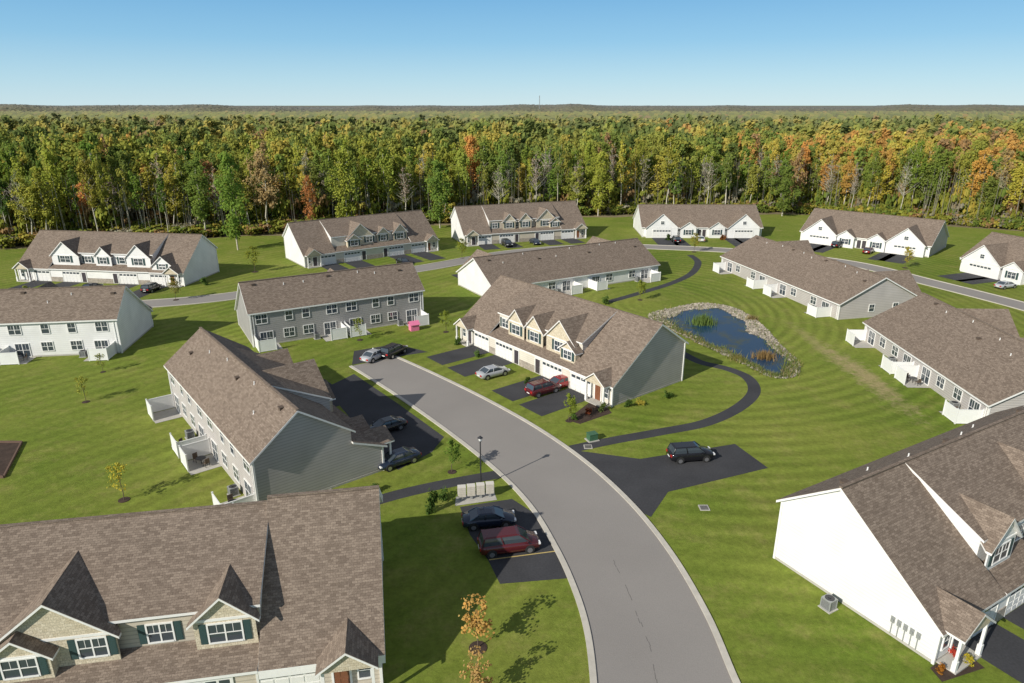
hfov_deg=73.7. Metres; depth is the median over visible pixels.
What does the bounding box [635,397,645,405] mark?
shrub
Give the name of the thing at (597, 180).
forest tree
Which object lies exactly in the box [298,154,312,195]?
forest tree
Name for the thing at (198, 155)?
forest tree
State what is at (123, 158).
forest tree
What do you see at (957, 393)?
window
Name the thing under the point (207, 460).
patio chair
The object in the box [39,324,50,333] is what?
window
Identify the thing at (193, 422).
window
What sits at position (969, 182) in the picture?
forest tree
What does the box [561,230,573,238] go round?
garage door
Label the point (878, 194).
forest tree
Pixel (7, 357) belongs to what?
patio fence
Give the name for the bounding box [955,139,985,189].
forest tree
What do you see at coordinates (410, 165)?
forest tree
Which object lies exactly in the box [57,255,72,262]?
window
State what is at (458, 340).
shrub
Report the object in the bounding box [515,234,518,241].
front door
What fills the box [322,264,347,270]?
driveway
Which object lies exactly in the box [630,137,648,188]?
forest tree
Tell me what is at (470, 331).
front door
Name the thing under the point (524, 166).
forest tree
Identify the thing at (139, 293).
driveway
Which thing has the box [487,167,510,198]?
forest tree
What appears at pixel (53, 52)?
sky
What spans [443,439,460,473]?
young tree
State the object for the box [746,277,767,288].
patio fence
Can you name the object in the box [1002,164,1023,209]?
forest tree
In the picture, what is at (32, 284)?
driveway
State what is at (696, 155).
forest tree
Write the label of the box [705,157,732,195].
forest tree
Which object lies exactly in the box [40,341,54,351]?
window
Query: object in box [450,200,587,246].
townhouse
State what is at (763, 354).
reed clump
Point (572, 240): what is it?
driveway
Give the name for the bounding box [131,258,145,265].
window
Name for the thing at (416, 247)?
garage door
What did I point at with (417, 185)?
forest tree
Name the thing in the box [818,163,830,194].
forest tree
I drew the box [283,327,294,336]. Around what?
window
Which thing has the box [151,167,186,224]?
forest tree
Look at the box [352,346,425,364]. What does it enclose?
parking pad
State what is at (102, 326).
window
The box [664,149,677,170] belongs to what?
forest tree
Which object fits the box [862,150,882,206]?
forest tree
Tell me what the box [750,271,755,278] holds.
window
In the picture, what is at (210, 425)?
window
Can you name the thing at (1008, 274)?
window
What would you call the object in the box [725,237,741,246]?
driveway
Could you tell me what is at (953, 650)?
shrub
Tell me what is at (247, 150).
forest tree
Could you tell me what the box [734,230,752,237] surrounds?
garage door
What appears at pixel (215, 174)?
forest tree
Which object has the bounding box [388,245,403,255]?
garage door
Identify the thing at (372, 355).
parked car
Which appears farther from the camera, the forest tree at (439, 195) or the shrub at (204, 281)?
the forest tree at (439, 195)
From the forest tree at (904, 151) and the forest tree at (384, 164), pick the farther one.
the forest tree at (904, 151)
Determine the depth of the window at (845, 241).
176.80 m
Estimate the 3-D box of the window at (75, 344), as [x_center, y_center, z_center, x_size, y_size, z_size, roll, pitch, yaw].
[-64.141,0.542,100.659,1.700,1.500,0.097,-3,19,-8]
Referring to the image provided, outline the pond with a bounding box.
[666,308,788,373]
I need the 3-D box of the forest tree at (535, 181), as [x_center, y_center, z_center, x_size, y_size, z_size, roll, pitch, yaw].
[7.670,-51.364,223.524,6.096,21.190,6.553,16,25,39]
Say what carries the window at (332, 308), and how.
in the townhouse at (292, 308)
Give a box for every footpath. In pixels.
[380,471,500,503]
[569,352,760,450]
[608,255,701,302]
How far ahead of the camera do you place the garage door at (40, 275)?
143.35 m
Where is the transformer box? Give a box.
[584,430,599,442]
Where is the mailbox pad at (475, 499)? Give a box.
[455,493,496,505]
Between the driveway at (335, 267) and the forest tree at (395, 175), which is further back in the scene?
the forest tree at (395, 175)
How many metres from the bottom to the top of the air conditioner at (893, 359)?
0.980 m
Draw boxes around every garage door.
[33,270,51,280]
[61,270,81,281]
[118,273,138,284]
[149,274,168,284]
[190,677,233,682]
[255,672,320,682]
[320,253,336,264]
[344,250,360,261]
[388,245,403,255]
[411,242,424,252]
[474,331,488,350]
[479,235,491,244]
[495,340,512,362]
[499,234,513,242]
[540,231,553,239]
[541,360,562,378]
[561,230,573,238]
[570,372,591,397]
[652,229,671,237]
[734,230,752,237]
[809,234,828,244]
[892,244,916,256]
[967,262,991,277]
[970,602,999,638]
[1004,586,1023,616]
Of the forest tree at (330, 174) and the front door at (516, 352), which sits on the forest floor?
the forest tree at (330, 174)
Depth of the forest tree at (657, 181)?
235.49 m
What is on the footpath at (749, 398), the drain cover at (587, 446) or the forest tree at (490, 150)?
the drain cover at (587, 446)
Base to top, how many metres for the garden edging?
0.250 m
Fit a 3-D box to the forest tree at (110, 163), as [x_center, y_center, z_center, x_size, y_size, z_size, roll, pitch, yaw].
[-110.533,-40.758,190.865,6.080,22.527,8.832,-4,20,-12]
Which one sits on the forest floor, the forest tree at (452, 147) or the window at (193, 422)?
the forest tree at (452, 147)
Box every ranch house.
[456,236,659,295]
[633,204,762,237]
[720,235,921,319]
[800,208,949,257]
[862,292,1023,416]
[959,232,1023,284]
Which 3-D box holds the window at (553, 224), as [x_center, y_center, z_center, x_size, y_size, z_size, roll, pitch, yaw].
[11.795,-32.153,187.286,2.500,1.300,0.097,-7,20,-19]
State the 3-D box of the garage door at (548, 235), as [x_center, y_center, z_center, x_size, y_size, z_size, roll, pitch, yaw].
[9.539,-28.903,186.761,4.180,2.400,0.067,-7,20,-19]
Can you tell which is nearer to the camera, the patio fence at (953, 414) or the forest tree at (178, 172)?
the patio fence at (953, 414)
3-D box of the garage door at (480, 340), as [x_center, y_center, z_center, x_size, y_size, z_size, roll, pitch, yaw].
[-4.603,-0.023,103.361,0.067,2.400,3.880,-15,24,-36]
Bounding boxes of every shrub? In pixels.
[199,277,209,285]
[425,488,439,514]
[437,486,447,501]
[454,338,461,344]
[474,349,479,356]
[570,412,577,419]
[585,407,592,413]
[598,402,607,412]
[602,295,608,304]
[624,398,632,406]
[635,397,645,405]
[662,390,673,397]
[933,662,945,674]
[948,644,956,656]
[963,653,974,667]
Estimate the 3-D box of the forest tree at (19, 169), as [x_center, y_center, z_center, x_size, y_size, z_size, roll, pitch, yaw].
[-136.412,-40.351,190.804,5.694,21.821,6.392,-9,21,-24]
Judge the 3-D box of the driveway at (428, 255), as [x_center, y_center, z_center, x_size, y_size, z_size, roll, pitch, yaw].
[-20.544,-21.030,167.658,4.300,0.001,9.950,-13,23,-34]
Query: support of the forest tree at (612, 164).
on the forest floor
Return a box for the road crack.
[614,561,656,680]
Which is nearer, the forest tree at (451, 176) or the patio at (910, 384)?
the patio at (910, 384)
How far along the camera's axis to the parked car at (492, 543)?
55.94 m
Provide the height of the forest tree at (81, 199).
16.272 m
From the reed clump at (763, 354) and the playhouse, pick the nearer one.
the reed clump at (763, 354)
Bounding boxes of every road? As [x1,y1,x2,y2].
[143,245,1023,309]
[354,357,732,682]
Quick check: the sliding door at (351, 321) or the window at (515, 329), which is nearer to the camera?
the window at (515, 329)
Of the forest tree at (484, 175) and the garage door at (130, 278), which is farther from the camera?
the forest tree at (484, 175)
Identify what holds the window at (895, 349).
in the ranch house at (972, 359)
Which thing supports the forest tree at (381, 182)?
on the forest floor
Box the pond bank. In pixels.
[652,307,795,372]
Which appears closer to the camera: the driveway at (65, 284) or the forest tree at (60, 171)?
the driveway at (65, 284)
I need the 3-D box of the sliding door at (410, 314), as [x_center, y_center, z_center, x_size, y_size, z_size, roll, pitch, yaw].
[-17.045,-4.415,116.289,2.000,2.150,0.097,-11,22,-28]
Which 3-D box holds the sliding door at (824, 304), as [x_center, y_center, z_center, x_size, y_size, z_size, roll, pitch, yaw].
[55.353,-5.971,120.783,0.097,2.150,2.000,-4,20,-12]
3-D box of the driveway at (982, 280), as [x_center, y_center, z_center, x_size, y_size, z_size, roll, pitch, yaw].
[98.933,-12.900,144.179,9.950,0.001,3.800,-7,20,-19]
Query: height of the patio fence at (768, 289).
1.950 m
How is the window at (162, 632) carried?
in the townhouse at (282, 588)
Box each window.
[0,657,49,680]
[6,325,21,335]
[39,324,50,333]
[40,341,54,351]
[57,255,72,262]
[66,322,76,332]
[67,635,118,659]
[70,340,83,349]
[82,256,93,262]
[94,321,108,331]
[97,257,109,263]
[117,257,126,263]
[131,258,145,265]
[136,620,183,644]
[156,264,167,269]
[170,375,175,386]
[182,402,187,417]
[190,412,196,428]
[196,405,202,418]
[198,619,252,644]
[206,416,213,431]
[219,431,224,444]
[221,450,228,469]
[229,443,234,456]
[232,463,240,483]
[242,458,250,475]
[255,313,267,324]
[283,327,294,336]
[284,310,292,320]
[301,308,309,317]
[303,324,314,333]
[326,304,337,314]
[345,301,356,311]
[348,239,359,245]
[357,668,371,679]
[364,236,373,242]
[370,314,380,323]
[372,298,379,307]
[378,234,387,240]
[387,296,393,305]
[388,311,397,320]
[395,232,405,238]
[409,292,418,302]
[490,223,498,227]
[500,317,507,328]
[504,222,513,227]
[510,323,521,336]
[520,221,529,226]
[528,330,540,343]
[541,220,549,225]
[548,281,555,288]
[551,222,558,226]
[552,339,562,351]
[561,348,573,361]
[605,388,608,399]
[606,273,612,280]
[628,270,634,277]
[683,230,693,234]
[712,230,721,234]
[736,264,740,272]
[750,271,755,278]
[790,287,796,296]
[810,295,816,305]
[840,238,850,244]
[868,304,874,311]
[870,242,881,248]
[879,336,885,348]
[891,344,898,357]
[936,374,945,389]
[940,635,950,650]
[952,386,962,402]
[987,538,1013,566]
[1005,271,1018,279]
[1014,522,1023,541]
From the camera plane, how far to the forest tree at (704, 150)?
244.15 m
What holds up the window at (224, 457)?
in the townhouse at (274, 422)
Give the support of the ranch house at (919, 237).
on the ground at (840, 404)
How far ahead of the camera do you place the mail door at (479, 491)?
63.89 m
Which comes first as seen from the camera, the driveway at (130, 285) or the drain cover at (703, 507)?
the drain cover at (703, 507)
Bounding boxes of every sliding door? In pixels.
[14,343,31,357]
[93,340,108,348]
[174,393,180,414]
[198,422,204,435]
[211,438,219,463]
[243,478,252,495]
[260,330,273,339]
[324,321,336,335]
[349,317,361,325]
[406,309,416,321]
[562,280,570,291]
[592,276,599,281]
[640,269,647,278]
[727,262,732,272]
[779,283,785,295]
[821,300,829,306]
[867,329,875,345]
[902,352,911,361]
[920,365,930,385]
[967,397,980,409]
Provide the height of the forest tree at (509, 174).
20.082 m
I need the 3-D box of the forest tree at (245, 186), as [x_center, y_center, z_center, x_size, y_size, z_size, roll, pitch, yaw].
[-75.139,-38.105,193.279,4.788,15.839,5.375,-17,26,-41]
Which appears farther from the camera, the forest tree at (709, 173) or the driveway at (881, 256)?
the forest tree at (709, 173)
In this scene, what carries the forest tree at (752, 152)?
on the forest floor
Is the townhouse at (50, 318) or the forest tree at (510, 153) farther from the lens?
the forest tree at (510, 153)
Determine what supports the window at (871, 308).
in the ranch house at (801, 272)
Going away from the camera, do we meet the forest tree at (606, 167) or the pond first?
the pond
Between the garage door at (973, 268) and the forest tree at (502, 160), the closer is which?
the garage door at (973, 268)
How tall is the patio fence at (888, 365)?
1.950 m
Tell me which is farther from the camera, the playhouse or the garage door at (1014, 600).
the playhouse
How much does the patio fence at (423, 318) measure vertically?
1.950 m
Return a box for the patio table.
[196,455,205,463]
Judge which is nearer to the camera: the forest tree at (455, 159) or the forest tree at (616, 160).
the forest tree at (455, 159)
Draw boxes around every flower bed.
[568,403,611,423]
[930,661,983,681]
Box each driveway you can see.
[8,281,51,288]
[56,282,81,286]
[118,284,137,287]
[133,285,164,297]
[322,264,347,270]
[323,379,337,389]
[332,390,354,406]
[345,260,373,267]
[364,414,379,425]
[384,430,413,451]
[389,254,423,262]
[411,252,443,259]
[427,345,489,364]
[447,355,511,376]
[479,244,499,249]
[492,375,549,400]
[499,242,521,247]
[519,388,589,415]
[541,240,562,244]
[561,238,584,243]
[652,238,679,245]
[676,238,690,245]
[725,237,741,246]
[734,238,749,242]
[810,243,828,249]
[813,245,833,252]
[868,252,895,260]
[879,254,913,263]
[939,273,987,281]
[956,278,999,283]
[965,623,1023,682]
[1003,603,1023,628]
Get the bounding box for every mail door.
[458,488,465,496]
[467,487,474,495]
[477,486,483,494]
[486,484,493,493]
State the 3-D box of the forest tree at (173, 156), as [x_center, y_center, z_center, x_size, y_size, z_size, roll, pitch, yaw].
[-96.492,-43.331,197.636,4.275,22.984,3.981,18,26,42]
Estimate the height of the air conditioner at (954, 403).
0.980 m
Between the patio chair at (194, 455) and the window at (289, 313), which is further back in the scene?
the window at (289, 313)
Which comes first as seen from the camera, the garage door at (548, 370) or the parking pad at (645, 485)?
the parking pad at (645, 485)
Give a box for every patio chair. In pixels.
[192,452,197,462]
[203,458,209,466]
[227,494,232,500]
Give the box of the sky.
[0,0,1023,105]
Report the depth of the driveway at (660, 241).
185.26 m
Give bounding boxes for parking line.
[489,551,554,559]
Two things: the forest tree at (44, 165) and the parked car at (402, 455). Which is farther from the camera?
the forest tree at (44, 165)
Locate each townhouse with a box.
[0,281,153,357]
[0,485,385,682]
[12,230,219,287]
[164,327,394,500]
[235,262,424,346]
[282,210,439,268]
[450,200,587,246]
[453,274,688,407]
[773,405,1023,674]
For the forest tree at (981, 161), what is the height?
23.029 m
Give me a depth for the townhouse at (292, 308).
109.55 m
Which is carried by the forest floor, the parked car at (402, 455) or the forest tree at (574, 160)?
the forest tree at (574, 160)
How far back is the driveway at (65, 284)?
140.88 m
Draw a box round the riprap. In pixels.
[648,302,800,378]
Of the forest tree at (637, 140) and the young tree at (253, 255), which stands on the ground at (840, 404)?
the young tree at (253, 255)
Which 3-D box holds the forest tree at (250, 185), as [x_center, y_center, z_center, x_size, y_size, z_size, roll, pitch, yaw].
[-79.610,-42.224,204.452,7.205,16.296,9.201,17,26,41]
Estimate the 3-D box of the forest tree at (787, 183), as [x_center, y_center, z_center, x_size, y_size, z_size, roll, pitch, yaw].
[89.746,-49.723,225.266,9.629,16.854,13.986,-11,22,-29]
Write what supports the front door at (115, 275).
in the townhouse at (140, 258)
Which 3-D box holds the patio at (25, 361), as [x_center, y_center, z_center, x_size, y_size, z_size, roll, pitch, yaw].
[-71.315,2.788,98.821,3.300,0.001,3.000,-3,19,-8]
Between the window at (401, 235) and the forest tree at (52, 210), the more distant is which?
the forest tree at (52, 210)
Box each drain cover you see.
[584,445,592,448]
[698,505,709,510]
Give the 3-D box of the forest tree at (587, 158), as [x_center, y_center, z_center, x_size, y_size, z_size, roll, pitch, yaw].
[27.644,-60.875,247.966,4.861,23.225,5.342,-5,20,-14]
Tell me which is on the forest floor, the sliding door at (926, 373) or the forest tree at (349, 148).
the forest tree at (349, 148)
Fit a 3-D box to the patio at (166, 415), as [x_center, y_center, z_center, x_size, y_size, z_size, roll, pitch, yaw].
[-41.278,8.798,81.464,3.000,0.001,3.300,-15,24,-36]
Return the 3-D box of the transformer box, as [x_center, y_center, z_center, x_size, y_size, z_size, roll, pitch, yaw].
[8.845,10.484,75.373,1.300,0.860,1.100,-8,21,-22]
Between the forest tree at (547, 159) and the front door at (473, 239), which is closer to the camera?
the front door at (473, 239)
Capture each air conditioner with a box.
[79,350,87,357]
[184,428,194,439]
[227,483,240,497]
[314,332,320,339]
[397,319,403,325]
[818,593,837,613]
[888,357,895,361]
[949,401,959,407]
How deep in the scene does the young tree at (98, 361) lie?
94.00 m
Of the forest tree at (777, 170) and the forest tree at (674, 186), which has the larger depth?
the forest tree at (777, 170)
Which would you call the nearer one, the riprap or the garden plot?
the garden plot
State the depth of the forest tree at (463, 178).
214.53 m
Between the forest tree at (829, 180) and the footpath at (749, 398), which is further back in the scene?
the forest tree at (829, 180)
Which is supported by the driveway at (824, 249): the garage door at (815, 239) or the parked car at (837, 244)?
the parked car at (837, 244)
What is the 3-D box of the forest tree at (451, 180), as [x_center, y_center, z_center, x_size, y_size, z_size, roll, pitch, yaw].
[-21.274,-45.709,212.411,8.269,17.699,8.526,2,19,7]
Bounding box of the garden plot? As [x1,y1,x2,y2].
[0,443,18,474]
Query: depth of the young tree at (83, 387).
84.35 m
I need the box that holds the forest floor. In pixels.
[0,192,1023,248]
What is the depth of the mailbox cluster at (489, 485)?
64.11 m
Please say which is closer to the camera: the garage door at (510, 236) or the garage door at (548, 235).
the garage door at (510, 236)
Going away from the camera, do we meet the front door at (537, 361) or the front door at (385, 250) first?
the front door at (537, 361)
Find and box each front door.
[25,270,32,279]
[81,272,87,281]
[112,273,118,282]
[312,256,317,265]
[331,670,352,682]
[361,250,366,259]
[383,247,387,256]
[468,330,471,343]
[471,236,475,244]
[514,348,518,364]
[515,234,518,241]
[535,357,540,374]
[594,384,601,400]
[702,229,706,236]
[856,239,861,247]
[861,240,866,248]
[949,637,958,651]
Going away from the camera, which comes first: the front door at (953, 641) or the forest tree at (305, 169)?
the front door at (953, 641)
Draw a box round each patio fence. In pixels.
[0,345,19,364]
[86,341,116,360]
[145,393,174,420]
[169,433,206,457]
[178,437,211,471]
[211,491,254,504]
[254,335,276,352]
[330,322,347,340]
[344,321,366,337]
[414,309,428,325]
[571,281,582,294]
[588,278,607,290]
[650,269,660,281]
[713,262,725,273]
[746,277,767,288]
[763,283,777,296]
[806,303,832,317]
[845,329,866,345]
[881,354,914,373]
[894,364,919,384]
[942,399,984,423]
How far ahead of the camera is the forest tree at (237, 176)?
198.65 m
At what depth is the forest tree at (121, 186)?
191.44 m
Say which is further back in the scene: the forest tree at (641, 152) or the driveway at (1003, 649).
the forest tree at (641, 152)
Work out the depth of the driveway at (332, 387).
89.83 m
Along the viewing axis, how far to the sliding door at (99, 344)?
101.11 m
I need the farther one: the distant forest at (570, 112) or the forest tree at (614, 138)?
the distant forest at (570, 112)
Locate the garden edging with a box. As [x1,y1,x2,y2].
[0,441,22,477]
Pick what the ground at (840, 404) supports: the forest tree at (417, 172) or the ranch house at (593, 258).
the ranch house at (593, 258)
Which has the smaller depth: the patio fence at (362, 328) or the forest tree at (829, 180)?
the patio fence at (362, 328)
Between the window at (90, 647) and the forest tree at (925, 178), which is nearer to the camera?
the window at (90, 647)
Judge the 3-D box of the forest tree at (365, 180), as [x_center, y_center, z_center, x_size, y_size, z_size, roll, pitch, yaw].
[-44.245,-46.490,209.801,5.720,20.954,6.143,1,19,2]
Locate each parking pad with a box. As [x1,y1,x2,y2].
[332,374,443,469]
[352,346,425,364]
[460,499,566,583]
[574,444,766,516]
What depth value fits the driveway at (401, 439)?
75.15 m
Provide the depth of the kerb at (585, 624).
58.87 m
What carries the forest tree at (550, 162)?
on the forest floor
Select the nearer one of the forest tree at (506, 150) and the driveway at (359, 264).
the driveway at (359, 264)
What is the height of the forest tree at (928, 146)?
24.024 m
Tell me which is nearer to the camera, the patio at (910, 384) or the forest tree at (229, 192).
the patio at (910, 384)
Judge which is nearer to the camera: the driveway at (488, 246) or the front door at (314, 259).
the front door at (314, 259)
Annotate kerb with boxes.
[142,244,1022,301]
[152,248,1023,310]
[349,365,596,682]
[394,356,740,682]
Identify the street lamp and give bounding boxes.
[478,436,482,481]
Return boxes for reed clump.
[685,312,717,327]
[726,353,749,361]
[745,314,758,321]
[750,348,778,360]
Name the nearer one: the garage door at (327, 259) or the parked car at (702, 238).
the garage door at (327, 259)
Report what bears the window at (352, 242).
in the townhouse at (308, 244)
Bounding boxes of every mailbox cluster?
[457,484,465,500]
[467,483,474,498]
[476,482,484,497]
[485,481,493,496]
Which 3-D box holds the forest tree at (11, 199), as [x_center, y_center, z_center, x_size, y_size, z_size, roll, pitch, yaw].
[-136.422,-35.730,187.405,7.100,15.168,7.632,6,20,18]
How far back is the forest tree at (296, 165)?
211.37 m
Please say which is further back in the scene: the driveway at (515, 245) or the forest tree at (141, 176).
the forest tree at (141, 176)
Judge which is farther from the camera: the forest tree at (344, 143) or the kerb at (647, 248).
the forest tree at (344, 143)
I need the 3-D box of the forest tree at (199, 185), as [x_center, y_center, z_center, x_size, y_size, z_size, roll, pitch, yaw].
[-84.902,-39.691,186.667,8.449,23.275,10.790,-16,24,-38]
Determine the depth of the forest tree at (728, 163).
229.34 m
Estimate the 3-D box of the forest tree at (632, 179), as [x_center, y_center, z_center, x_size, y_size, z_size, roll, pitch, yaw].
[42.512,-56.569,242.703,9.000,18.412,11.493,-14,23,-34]
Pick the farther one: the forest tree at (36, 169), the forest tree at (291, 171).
the forest tree at (291, 171)
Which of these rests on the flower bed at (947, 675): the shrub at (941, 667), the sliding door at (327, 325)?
the shrub at (941, 667)
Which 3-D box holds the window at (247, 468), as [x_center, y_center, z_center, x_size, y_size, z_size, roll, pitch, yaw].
[-24.053,11.135,61.818,0.097,1.550,1.800,-15,24,-36]
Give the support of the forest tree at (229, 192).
on the ground at (840, 404)
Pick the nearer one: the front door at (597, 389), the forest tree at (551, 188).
the front door at (597, 389)
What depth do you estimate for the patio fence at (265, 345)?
102.46 m
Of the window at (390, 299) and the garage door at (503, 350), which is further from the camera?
the window at (390, 299)
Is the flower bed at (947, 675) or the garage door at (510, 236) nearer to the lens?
the flower bed at (947, 675)
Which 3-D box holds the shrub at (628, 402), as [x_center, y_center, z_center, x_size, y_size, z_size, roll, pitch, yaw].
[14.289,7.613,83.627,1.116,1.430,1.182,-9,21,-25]
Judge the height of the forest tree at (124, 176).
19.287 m
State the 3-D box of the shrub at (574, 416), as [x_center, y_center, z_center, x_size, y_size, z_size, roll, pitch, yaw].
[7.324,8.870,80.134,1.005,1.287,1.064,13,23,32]
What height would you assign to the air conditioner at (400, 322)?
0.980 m
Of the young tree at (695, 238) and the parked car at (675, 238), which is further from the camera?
the parked car at (675, 238)
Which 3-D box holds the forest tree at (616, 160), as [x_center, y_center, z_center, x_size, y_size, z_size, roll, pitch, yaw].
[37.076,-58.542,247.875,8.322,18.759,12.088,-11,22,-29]
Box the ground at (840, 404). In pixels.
[0,214,1023,682]
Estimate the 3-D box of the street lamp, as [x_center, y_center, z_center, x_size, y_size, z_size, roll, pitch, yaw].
[-3.006,11.485,65.314,0.517,5.550,0.517,-8,21,-21]
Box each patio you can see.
[9,357,35,364]
[153,408,182,422]
[188,454,220,474]
[321,335,330,340]
[641,278,655,282]
[719,270,732,273]
[769,293,784,297]
[853,341,874,347]
[905,378,929,387]
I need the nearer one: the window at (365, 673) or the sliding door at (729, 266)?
the window at (365, 673)
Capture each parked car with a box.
[82,282,103,285]
[140,282,161,292]
[359,348,380,362]
[369,415,407,430]
[378,446,421,471]
[380,342,407,358]
[395,257,408,262]
[461,505,516,530]
[475,364,509,379]
[477,525,540,558]
[501,238,512,246]
[524,378,560,397]
[529,238,540,244]
[548,374,568,390]
[666,441,714,463]
[671,235,680,242]
[696,235,704,241]
[831,240,842,247]
[862,247,873,253]
[994,280,1017,289]
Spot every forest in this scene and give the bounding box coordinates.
[0,104,1023,121]
[0,113,1023,248]
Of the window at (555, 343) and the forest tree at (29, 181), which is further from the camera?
the forest tree at (29, 181)
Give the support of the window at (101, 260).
in the townhouse at (140, 258)
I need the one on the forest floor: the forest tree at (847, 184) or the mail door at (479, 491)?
the forest tree at (847, 184)
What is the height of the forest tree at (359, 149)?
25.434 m
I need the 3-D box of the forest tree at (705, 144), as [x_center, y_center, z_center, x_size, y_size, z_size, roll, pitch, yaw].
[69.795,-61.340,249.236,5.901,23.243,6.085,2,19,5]
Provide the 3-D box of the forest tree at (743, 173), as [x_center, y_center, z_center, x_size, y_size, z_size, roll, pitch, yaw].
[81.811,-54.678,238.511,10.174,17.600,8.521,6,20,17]
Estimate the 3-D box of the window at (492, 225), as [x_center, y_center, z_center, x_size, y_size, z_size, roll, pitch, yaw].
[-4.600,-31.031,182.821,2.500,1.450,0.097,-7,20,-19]
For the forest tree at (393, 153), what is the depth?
220.99 m
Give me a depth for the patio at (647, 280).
144.02 m
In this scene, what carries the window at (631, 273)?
in the ranch house at (593, 258)
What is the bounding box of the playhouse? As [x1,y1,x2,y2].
[407,320,419,331]
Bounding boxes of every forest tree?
[0,143,29,204]
[0,149,15,203]
[0,180,12,234]
[3,183,22,215]
[6,176,40,233]
[9,156,28,200]
[11,170,31,242]
[18,170,47,227]
[25,171,62,229]
[26,160,41,180]
[29,166,48,223]
[31,183,53,229]
[38,149,74,228]
[38,156,64,194]
[56,167,75,204]
[63,165,82,229]
[70,182,90,216]
[72,149,100,201]
[74,160,100,230]
[79,140,103,188]
[89,146,114,205]
[98,154,128,216]
[99,174,123,213]
[113,170,133,209]
[114,153,129,169]
[114,168,132,225]
[116,150,143,212]
[126,170,145,224]
[137,166,157,224]
[138,162,149,191]
[140,172,158,211]
[150,153,166,224]
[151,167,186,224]
[153,173,168,232]
[163,155,183,189]
[168,151,180,195]
[169,165,194,223]
[174,160,195,211]
[175,146,192,179]
[175,171,191,220]
[179,152,221,237]
[191,150,203,175]
[198,160,221,214]
[206,166,222,220]
[209,169,233,213]
[213,151,248,249]
[215,150,221,164]
[221,151,247,185]
[238,179,253,224]
[239,146,255,182]
[240,154,256,193]
[240,176,256,199]
[242,140,282,233]
[253,171,285,218]
[271,170,294,197]
[273,175,282,197]
[283,165,302,197]
[291,146,302,172]
[293,160,308,185]
[294,160,318,203]
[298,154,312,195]
[299,148,319,206]
[300,171,316,219]
[302,158,321,205]
[317,149,340,217]
[321,162,336,187]
[327,149,362,217]
[334,139,350,173]
[344,143,358,203]
[349,144,360,176]
[351,166,360,205]
[354,138,375,188]
[355,139,381,207]
[359,155,376,202]
[370,147,397,212]
[377,161,386,201]
[379,154,394,204]
[386,158,402,200]
[388,154,410,209]
[390,150,403,185]
[395,167,414,210]
[403,146,418,188]
[404,156,416,209]
[407,169,422,200]
[412,158,426,201]
[415,150,425,194]
[421,156,435,210]
[422,160,453,227]
[425,155,448,196]
[435,146,452,170]
[437,168,454,222]
[443,168,456,200]
[444,143,456,177]
[448,147,472,203]
[456,133,465,161]
[456,152,471,205]
[463,135,482,198]
[471,139,500,190]
[476,148,501,186]
[478,137,498,171]
[479,165,489,195]
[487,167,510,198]
[494,145,509,203]
[499,145,513,176]
[504,155,513,189]
[505,150,518,184]
[511,158,525,194]
[515,163,527,196]
[521,145,533,182]
[524,160,534,191]
[528,153,545,201]
[537,145,562,192]
[537,161,548,190]
[538,148,549,196]
[541,146,554,183]
[543,168,563,199]
[553,144,563,200]
[554,137,569,186]
[561,167,587,202]
[564,149,583,191]
[567,140,585,185]
[571,161,587,205]
[582,141,595,181]
[584,150,616,215]
[586,156,596,211]
[597,133,618,173]
[600,151,611,213]
[601,141,614,174]
[605,149,618,199]
[609,133,618,159]
[609,154,618,181]
[613,145,632,213]
[614,140,626,212]
[615,146,641,199]
[622,159,637,197]
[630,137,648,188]
[633,139,647,198]
[634,153,651,202]
[643,154,659,190]
[644,155,666,198]
[657,135,684,203]
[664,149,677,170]
[664,154,676,194]
[667,166,682,203]
[671,160,687,199]
[679,163,688,195]
[680,159,703,200]
[684,151,702,192]
[688,151,701,177]
[697,145,716,189]
[698,140,713,175]
[701,157,707,187]
[702,156,716,203]
[704,154,722,180]
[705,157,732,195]
[717,159,734,198]
[721,152,733,203]
[733,159,759,195]
[738,145,750,182]
[741,143,758,175]
[742,162,752,189]
[743,139,757,163]
[744,164,762,201]
[757,145,764,185]
[757,149,779,198]
[757,162,765,184]
[768,137,780,163]
[769,163,781,180]
[769,165,803,215]
[772,154,781,177]
[775,159,790,192]
[780,147,791,166]
[789,147,807,212]
[789,148,804,177]
[801,142,810,177]
[808,157,820,202]
[810,145,824,183]
[815,148,839,187]
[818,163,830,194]
[819,154,840,183]
[820,139,840,176]
[821,159,838,202]
[830,156,854,198]
[839,155,862,203]
[849,163,862,206]
[861,158,876,189]
[862,146,892,185]
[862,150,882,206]
[866,165,894,202]
[878,154,896,192]
[880,147,895,186]
[892,140,917,175]
[893,148,910,183]
[894,139,924,189]
[895,159,918,209]
[907,139,931,199]
[907,161,939,207]
[920,145,943,206]
[920,162,943,207]
[924,141,934,163]
[934,149,957,194]
[939,166,955,203]
[952,145,973,183]
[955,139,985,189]
[961,148,1000,199]
[962,169,980,202]
[974,175,1000,214]
[980,156,998,181]
[991,148,1016,187]
[999,170,1007,200]
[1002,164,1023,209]
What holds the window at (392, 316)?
in the townhouse at (292, 308)
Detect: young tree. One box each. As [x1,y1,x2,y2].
[73,376,89,402]
[94,353,105,372]
[106,462,129,502]
[167,277,180,300]
[244,245,259,272]
[352,318,362,340]
[439,310,452,332]
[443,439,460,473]
[456,238,467,257]
[458,593,494,653]
[458,645,493,682]
[563,393,576,422]
[636,280,645,300]
[690,233,700,251]
[902,247,913,268]
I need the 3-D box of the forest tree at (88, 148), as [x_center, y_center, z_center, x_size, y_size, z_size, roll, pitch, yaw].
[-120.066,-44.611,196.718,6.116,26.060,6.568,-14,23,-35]

